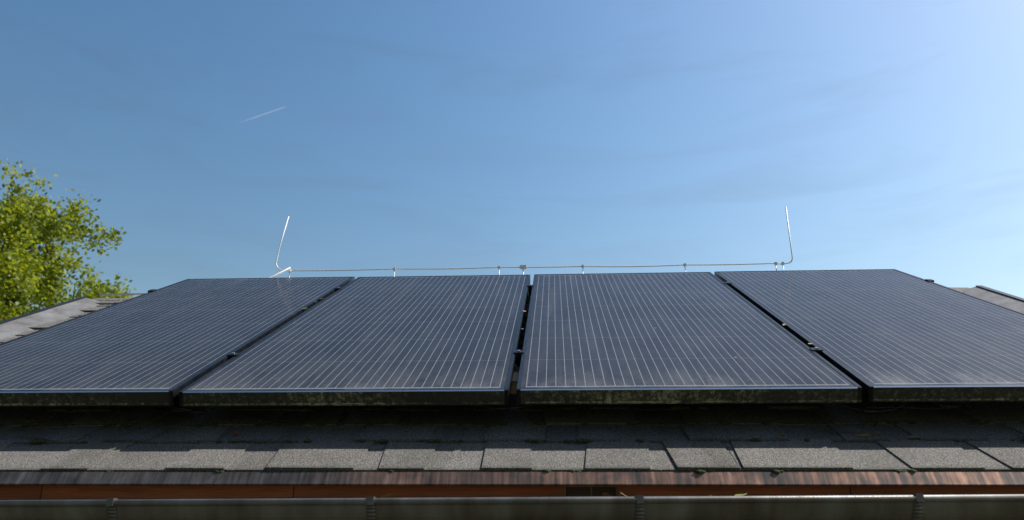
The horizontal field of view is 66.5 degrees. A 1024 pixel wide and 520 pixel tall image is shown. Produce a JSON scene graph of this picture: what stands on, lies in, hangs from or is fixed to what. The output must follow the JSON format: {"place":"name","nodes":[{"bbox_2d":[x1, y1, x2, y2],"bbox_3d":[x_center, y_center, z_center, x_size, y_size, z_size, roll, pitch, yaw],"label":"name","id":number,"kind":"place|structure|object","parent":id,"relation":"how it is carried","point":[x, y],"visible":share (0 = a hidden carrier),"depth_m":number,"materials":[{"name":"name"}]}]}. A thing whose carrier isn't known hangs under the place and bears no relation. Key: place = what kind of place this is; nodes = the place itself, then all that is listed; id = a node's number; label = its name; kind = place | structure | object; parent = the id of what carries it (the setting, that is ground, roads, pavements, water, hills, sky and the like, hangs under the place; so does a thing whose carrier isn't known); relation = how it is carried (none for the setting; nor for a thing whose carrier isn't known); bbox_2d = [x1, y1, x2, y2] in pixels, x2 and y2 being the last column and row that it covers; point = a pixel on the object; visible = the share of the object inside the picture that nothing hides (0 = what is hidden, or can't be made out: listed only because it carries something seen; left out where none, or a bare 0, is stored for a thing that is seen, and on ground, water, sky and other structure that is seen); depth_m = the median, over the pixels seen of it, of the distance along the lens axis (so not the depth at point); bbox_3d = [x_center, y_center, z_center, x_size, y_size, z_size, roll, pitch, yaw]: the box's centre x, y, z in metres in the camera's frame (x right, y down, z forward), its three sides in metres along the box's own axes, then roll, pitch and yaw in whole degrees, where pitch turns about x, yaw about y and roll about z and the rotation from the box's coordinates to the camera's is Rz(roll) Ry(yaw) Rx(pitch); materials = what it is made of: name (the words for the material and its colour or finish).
{"place":"outdoors","nodes":[
{"label":"outdoors","id":0,"kind":"place"},
{"bbox_2d":[0,158,138,321],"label":"tree","id":1,"kind":"object","parent":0,"point":[28,281],"depth_m":17.93,"materials":[{"name":"green plant"}]},
{"bbox_2d":[0,0,1023,308],"label":"sky","id":2,"kind":"structure","parent":0,"point":[889,134],"materials":[{"name":"blue"}]},
{"bbox_2d":[148,279,933,366],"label":"mounting clamps","id":3,"kind":"object","parent":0,"point":[520,352],"visible":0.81,"depth_m":2.78,"materials":[{"name":"metal"}]},
{"label":"ground","id":4,"kind":"structure","parent":0,"visible":0},
{"bbox_2d":[0,486,1023,499],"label":"fascia board","id":5,"kind":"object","parent":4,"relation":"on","point":[96,492],"depth_m":2.09,"materials":[{"name":"orange wood"}]},
{"bbox_2d":[0,493,1023,519],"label":"drip edge","id":6,"kind":"object","parent":5,"relation":"attached to","point":[917,506],"visible":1,"depth_m":1.94,"materials":[{"name":"grey metal"}]},
{"bbox_2d":[0,298,1023,497],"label":"leaf litter","id":7,"kind":"object","parent":6,"relation":"on","point":[605,494],"visible":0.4,"depth_m":2.37,"materials":[{"name":"brown plant"}]},
{"bbox_2d":[294,486,849,495],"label":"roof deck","id":8,"kind":"structure","parent":5,"relation":"on","point":[589,486],"depth_m":2.08,"materials":[{"name":"brown wood"}]},
{"bbox_2d":[0,304,1023,471],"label":"roof shingles","id":9,"kind":"object","parent":8,"relation":"on","point":[167,439],"visible":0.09,"depth_m":2.30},
{"bbox_2d":[0,472,1023,485],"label":"gutter","id":10,"kind":"object","parent":8,"relation":"attached to","point":[509,479],"visible":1,"depth_m":2.05,"materials":[{"name":"orange metal"}]},
{"bbox_2d":[0,285,1023,339],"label":"rake trim","id":11,"kind":"structure","parent":8,"relation":"attached to","point":[11,327],"depth_m":4.16,"materials":[{"name":"black"}]},
{"bbox_2d":[0,405,1023,473],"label":"moss clumps","id":12,"kind":"object","parent":8,"relation":"on","point":[700,471],"visible":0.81,"depth_m":2.37,"materials":[{"name":"green plant"}]},
{"bbox_2d":[515,295,530,371],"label":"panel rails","id":13,"kind":"object","parent":8,"relation":"on","point":[517,369],"visible":0.02,"depth_m":4.09,"materials":[{"name":"black metal"}]},
{"bbox_2d":[0,277,354,405],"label":"solar panel frame","id":14,"kind":"object","parent":13,"relation":"on","point":[97,398],"visible":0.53,"depth_m":2.40,"materials":[{"name":"black metal"}]},
{"bbox_2d":[0,277,350,390],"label":"solar panel","id":15,"kind":"object","parent":14,"relation":"in","point":[170,337],"visible":1,"depth_m":3.13,"materials":[{"name":"glass"}]},
{"bbox_2d":[179,275,529,405],"bbox_3d":[-0.452,0.264,3.434,1.001,1.026,1.998,-1,-19,3],"label":"solar panel frame","id":16,"kind":"object","parent":13,"relation":"on","point":[373,397],"visible":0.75,"depth_m":2.35,"materials":[{"name":"black metal"}]},
{"bbox_2d":[185,275,527,390],"bbox_3d":[-0.452,0.243,3.431,0.977,0.974,1.956,-1,-19,3],"label":"solar panel","id":17,"kind":"object","parent":16,"relation":"in","point":[431,332],"visible":1,"depth_m":2.95,"materials":[{"name":"blue glass"}]},
{"bbox_2d":[517,272,861,403],"bbox_3d":[0.570,0.248,3.380,1.001,1.026,1.998,-1,-19,3],"label":"solar panel frame","id":18,"kind":"object","parent":13,"relation":"on","point":[708,395],"visible":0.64,"depth_m":2.29,"materials":[{"name":"black metal"}]},
{"bbox_2d":[511,372,518,393],"bbox_3d":[0.016,0.404,2.567,0.100,0.082,0.108,-1,-19,3],"label":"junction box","id":19,"kind":"object","parent":18,"relation":"attached to","point":[514,382],"visible":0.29,"depth_m":2.52,"materials":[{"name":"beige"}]},
{"bbox_2d":[521,272,854,387],"bbox_3d":[0.570,0.227,3.377,0.977,0.974,1.956,-1,-19,3],"label":"solar panel","id":20,"kind":"object","parent":18,"relation":"in","point":[707,329],"visible":1,"depth_m":2.89,"materials":[{"name":"glass"}]},
{"bbox_2d":[714,269,1023,401],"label":"solar panel frame","id":21,"kind":"object","parent":13,"relation":"on","point":[924,393],"visible":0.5,"depth_m":2.26,"materials":[{"name":"black metal"}]},
{"bbox_2d":[718,270,1023,384],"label":"solar panel","id":22,"kind":"object","parent":21,"relation":"in","point":[883,327],"visible":1,"depth_m":3.04,"materials":[{"name":"blue glass"}]},
{"bbox_2d":[93,287,968,304],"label":"ridge cap shingles","id":23,"kind":"object","parent":8,"relation":"on","point":[103,301],"visible":0.02,"depth_m":4.66,"materials":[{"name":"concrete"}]},
{"bbox_2d":[99,206,792,294],"bbox_3d":[-0.416,-0.048,4.728,4.154,0.526,0.096,-1,-19,3],"label":"lightning conductor","id":24,"kind":"object","parent":23,"relation":"on","point":[523,267],"visible":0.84,"depth_m":4.69,"materials":[{"name":"silver metal"}]}
]}

